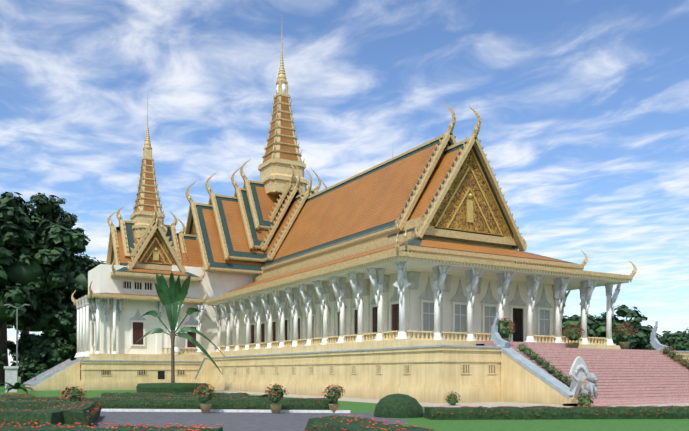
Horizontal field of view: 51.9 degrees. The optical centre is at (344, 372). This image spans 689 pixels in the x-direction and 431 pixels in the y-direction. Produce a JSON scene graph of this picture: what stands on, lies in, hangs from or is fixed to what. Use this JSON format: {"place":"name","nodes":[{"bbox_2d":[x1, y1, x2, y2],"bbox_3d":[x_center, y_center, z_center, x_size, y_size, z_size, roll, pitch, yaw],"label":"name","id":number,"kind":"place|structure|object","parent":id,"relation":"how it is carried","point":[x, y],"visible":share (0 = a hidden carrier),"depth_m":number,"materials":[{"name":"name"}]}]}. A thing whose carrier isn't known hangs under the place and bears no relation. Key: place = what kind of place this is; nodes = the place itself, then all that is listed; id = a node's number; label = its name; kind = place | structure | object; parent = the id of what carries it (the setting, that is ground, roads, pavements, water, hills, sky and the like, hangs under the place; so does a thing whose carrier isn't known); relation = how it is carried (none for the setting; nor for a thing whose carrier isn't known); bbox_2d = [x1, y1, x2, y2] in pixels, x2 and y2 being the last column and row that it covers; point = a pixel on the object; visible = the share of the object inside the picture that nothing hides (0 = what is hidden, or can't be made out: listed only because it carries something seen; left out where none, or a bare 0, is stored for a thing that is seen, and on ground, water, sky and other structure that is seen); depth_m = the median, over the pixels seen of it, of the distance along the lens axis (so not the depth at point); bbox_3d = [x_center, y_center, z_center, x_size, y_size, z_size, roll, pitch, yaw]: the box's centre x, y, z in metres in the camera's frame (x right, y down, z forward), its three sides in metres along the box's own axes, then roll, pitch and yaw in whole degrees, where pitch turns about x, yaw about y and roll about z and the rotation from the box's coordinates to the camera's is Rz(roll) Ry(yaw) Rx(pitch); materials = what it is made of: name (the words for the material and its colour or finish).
{"place":"outdoors","nodes":[
{"label":"outdoors","id":0,"kind":"place"},
{"bbox_2d":[92,411,409,430],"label":"asphalt path","id":1,"kind":"structure","parent":0,"point":[243,421],"depth_m":26.20,"materials":[{"name":"grey asphalt"}]},
{"bbox_2d":[200,338,630,413],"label":"flower pots","id":2,"kind":"object","parent":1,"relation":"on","point":[275,408],"visible":0.6,"depth_m":30.36,"materials":[{"name":"ceramic"}]},
{"bbox_2d":[0,0,688,365],"label":"sky","id":3,"kind":"structure","parent":0,"point":[582,106],"materials":[{"name":"blue"}]},
{"bbox_2d":[192,146,509,247],"bbox_3d":[0.046,-14.971,71.674,21.000,8.260,38.247,0,0,-30],"label":"pediment","id":4,"kind":"object","parent":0,"point":[460,222],"visible":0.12,"depth_m":55.24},
{"label":"ground","id":5,"kind":"structure","parent":0,"visible":0},
{"bbox_2d":[0,214,653,384],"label":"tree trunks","id":6,"kind":"object","parent":5,"relation":"on","point":[3,336],"visible":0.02,"depth_m":95.92,"materials":[{"name":"brown plant"}]},
{"bbox_2d":[0,192,105,385],"bbox_3d":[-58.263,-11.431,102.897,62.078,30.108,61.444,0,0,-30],"label":"dark tree leaves","id":7,"kind":"object","parent":6,"relation":"attached to","point":[23,280],"visible":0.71,"depth_m":91.42,"materials":[{"name":"green plant"}]},
{"bbox_2d":[0,379,688,430],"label":"lawn","id":8,"kind":"structure","parent":5,"relation":"on","point":[572,424],"depth_m":24.20,"materials":[{"name":"green plant"}]},
{"bbox_2d":[4,366,18,391],"bbox_3d":[-29.556,0.599,62.779,1.100,2.300,1.100,0,0,-30],"label":"pedestal","id":9,"kind":"object","parent":8,"relation":"on","point":[10,374],"visible":0.89,"depth_m":62.39,"materials":[{"name":"grey stone"}]},
{"bbox_2d":[4,304,29,389],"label":"lamp post","id":10,"kind":"object","parent":8,"relation":"on","point":[16,335],"visible":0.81,"depth_m":70.85,"materials":[{"name":"metal"}]},
{"bbox_2d":[26,361,71,389],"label":"side steps","id":11,"kind":"structure","parent":8,"relation":"on","point":[54,370],"depth_m":73.35,"materials":[{"name":"stone"}]},
{"bbox_2d":[0,272,225,393],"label":"palm","id":12,"kind":"object","parent":8,"relation":"on","point":[174,293],"depth_m":61.16,"materials":[{"name":"green plant"}]},
{"bbox_2d":[101,409,350,412],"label":"kerbs","id":13,"kind":"structure","parent":8,"relation":"on","point":[221,410],"depth_m":31.00,"materials":[{"name":"white concrete"}]},
{"bbox_2d":[0,383,688,430],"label":"hedges","id":14,"kind":"object","parent":8,"relation":"on","point":[72,415],"visible":0.88,"depth_m":26.39,"materials":[{"name":"green plant"}]},
{"bbox_2d":[0,317,688,430],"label":"flowers","id":15,"kind":"object","parent":14,"relation":"on","point":[128,424],"visible":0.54,"depth_m":26.62,"materials":[{"name":"red plant"}]},
{"bbox_2d":[374,393,423,417],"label":"topiary dome","id":16,"kind":"structure","parent":8,"relation":"on","point":[398,405],"depth_m":27.26,"materials":[{"name":"green plant"}]},
{"bbox_2d":[213,390,688,407],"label":"paving apron","id":17,"kind":"object","parent":8,"relation":"on","point":[478,404],"visible":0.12,"depth_m":39.67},
{"bbox_2d":[61,318,688,405],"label":"potted shrubs","id":18,"kind":"object","parent":17,"relation":"on","point":[503,332],"visible":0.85,"depth_m":39.16,"materials":[{"name":"green plant"}]},
{"bbox_2d":[476,341,688,406],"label":"front stairs","id":19,"kind":"structure","parent":17,"relation":"on","point":[634,391],"depth_m":43.42,"materials":[{"name":"stone"}]},
{"bbox_2d":[491,312,668,398],"bbox_3d":[17.132,-1.136,44.240,15.850,5.048,6.421,0,0,-30],"label":"naga balustrade","id":20,"kind":"object","parent":19,"relation":"on","point":[540,373],"visible":0.92,"depth_m":41.15,"materials":[{"name":"grey stone"}]},
{"bbox_2d":[569,356,588,397],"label":"naga hoods","id":21,"kind":"object","parent":20,"relation":"attached to","point":[578,372],"visible":1,"depth_m":37.40,"materials":[{"name":"white stone"}]},
{"bbox_2d":[581,373,598,398],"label":"guardian lions","id":22,"kind":"object","parent":19,"relation":"on","point":[590,387],"visible":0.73,"depth_m":36.62,"materials":[{"name":"white stone"}]},
{"bbox_2d":[533,349,688,397],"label":"stair risers","id":23,"kind":"object","parent":19,"relation":"attached to","point":[624,376],"visible":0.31,"depth_m":43.15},
{"bbox_2d":[26,339,688,404],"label":"platform","id":24,"kind":"structure","parent":5,"relation":"on","point":[434,374],"depth_m":49.02,"materials":[{"name":"beige stone"}]},
{"bbox_2d":[158,371,164,378],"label":"base opening","id":25,"kind":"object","parent":24,"relation":"attached to","point":[161,374],"depth_m":72.26,"materials":[{"name":"black"}]},
{"bbox_2d":[101,365,494,374],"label":"base vents","id":26,"kind":"object","parent":24,"relation":"on","point":[106,372],"visible":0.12,"depth_m":69.37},
{"bbox_2d":[74,279,615,357],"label":"columns","id":27,"kind":"structure","parent":24,"relation":"on","point":[82,332],"depth_m":55.69,"materials":[{"name":"white paint"}]},
{"bbox_2d":[76,263,612,314],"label":"column brackets","id":28,"kind":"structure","parent":27,"relation":"on","point":[413,278],"depth_m":54.17,"materials":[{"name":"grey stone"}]},
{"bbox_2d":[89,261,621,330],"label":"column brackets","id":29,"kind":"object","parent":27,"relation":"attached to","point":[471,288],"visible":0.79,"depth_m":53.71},
{"bbox_2d":[23,345,688,387],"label":"platform coping","id":30,"kind":"object","parent":24,"relation":"on","point":[35,381],"visible":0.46,"depth_m":68.31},
{"bbox_2d":[88,256,628,354],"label":"walls","id":31,"kind":"structure","parent":24,"relation":"on","point":[215,284],"depth_m":70.94,"materials":[{"name":"white paint"}]},
{"bbox_2d":[124,281,152,289],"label":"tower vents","id":32,"kind":"object","parent":31,"relation":"attached to","point":[146,286],"visible":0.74,"depth_m":72.72,"materials":[{"name":"black"}]},
{"bbox_2d":[93,304,398,347],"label":"doors","id":33,"kind":"structure","parent":31,"relation":"on","point":[263,329],"depth_m":70.50,"materials":[{"name":"brown wood"}]},
{"bbox_2d":[133,305,398,345],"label":"window shutters","id":34,"kind":"object","parent":33,"relation":"attached to","point":[395,317],"visible":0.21,"depth_m":67.62,"materials":[{"name":"brown wood"}]},
{"bbox_2d":[91,300,551,347],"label":"window frames","id":35,"kind":"structure","parent":31,"relation":"attached to","point":[538,309],"depth_m":55.66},
{"bbox_2d":[285,308,522,341],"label":"doors","id":36,"kind":"structure","parent":35,"relation":"attached to","point":[518,322],"depth_m":54.82,"materials":[{"name":"brown wood"}]},
{"bbox_2d":[423,302,548,341],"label":"windows","id":37,"kind":"structure","parent":35,"relation":"attached to","point":[428,322],"depth_m":51.89,"materials":[{"name":"grey glass"}]},
{"bbox_2d":[89,289,554,353],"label":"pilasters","id":38,"kind":"object","parent":31,"relation":"attached to","point":[413,311],"visible":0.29,"depth_m":55.66,"materials":[{"name":"white paint"}]},
{"bbox_2d":[92,276,551,324],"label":"window pediments","id":39,"kind":"object","parent":31,"relation":"attached to","point":[459,296],"depth_m":54.57,"materials":[{"name":"beige paint"}]},
{"bbox_2d":[106,144,563,297],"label":"roof tiles","id":40,"kind":"object","parent":31,"relation":"on","point":[376,198],"visible":0.19,"depth_m":67.32,"materials":[{"name":"orange tile"}]},
{"bbox_2d":[100,138,575,298],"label":"roof border tiles","id":41,"kind":"object","parent":40,"relation":"on","point":[262,222],"depth_m":74.60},
{"bbox_2d":[71,103,636,305],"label":"roof trim","id":42,"kind":"structure","parent":31,"relation":"on","point":[425,229],"depth_m":60.38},
{"bbox_2d":[130,82,308,238],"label":"spires","id":43,"kind":"object","parent":42,"relation":"on","point":[275,174],"visible":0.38,"depth_m":82.15,"materials":[{"name":"beige paint"}]},
{"bbox_2d":[133,96,297,212],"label":"spire roof tiles","id":44,"kind":"object","parent":43,"relation":"on","point":[269,149],"visible":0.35,"depth_m":83.02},
{"bbox_2d":[131,43,392,212],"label":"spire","id":45,"kind":"object","parent":43,"relation":"on","point":[280,78],"visible":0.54,"depth_m":83.05,"materials":[{"name":"gold metal"}]},
{"bbox_2d":[276,84,285,92],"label":"spire faces","id":46,"kind":"object","parent":43,"relation":"on","point":[284,88],"visible":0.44,"depth_m":83.94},
{"bbox_2d":[113,143,512,265],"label":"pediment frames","id":47,"kind":"structure","parent":42,"relation":"on","point":[469,219],"depth_m":55.74,"materials":[{"name":"gold metal"}]},
{"bbox_2d":[137,232,174,264],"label":"pediment","id":48,"kind":"object","parent":47,"relation":"in","point":[150,259],"depth_m":73.64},
{"bbox_2d":[253,217,513,282],"bbox_3d":[1.984,-9.901,68.378,10.440,3.500,30.300,0,0,-30],"label":"clerestory band","id":49,"kind":"object","parent":31,"relation":"on","point":[374,242],"visible":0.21,"depth_m":59.73,"materials":[{"name":"beige paint"}]},
{"bbox_2d":[161,330,607,354],"bbox_3d":[1.048,-2.291,64.522,25.720,0.880,35.320,0,0,-30],"label":"balustrade","id":50,"kind":"object","parent":24,"relation":"on","point":[387,335],"visible":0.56,"depth_m":52.29,"materials":[{"name":"beige stone"}]},
{"bbox_2d":[562,305,688,350],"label":"tree leaves","id":51,"kind":"object","parent":5,"relation":"on","point":[640,340],"visible":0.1,"depth_m":186.14,"materials":[{"name":"green plant"}]}
]}

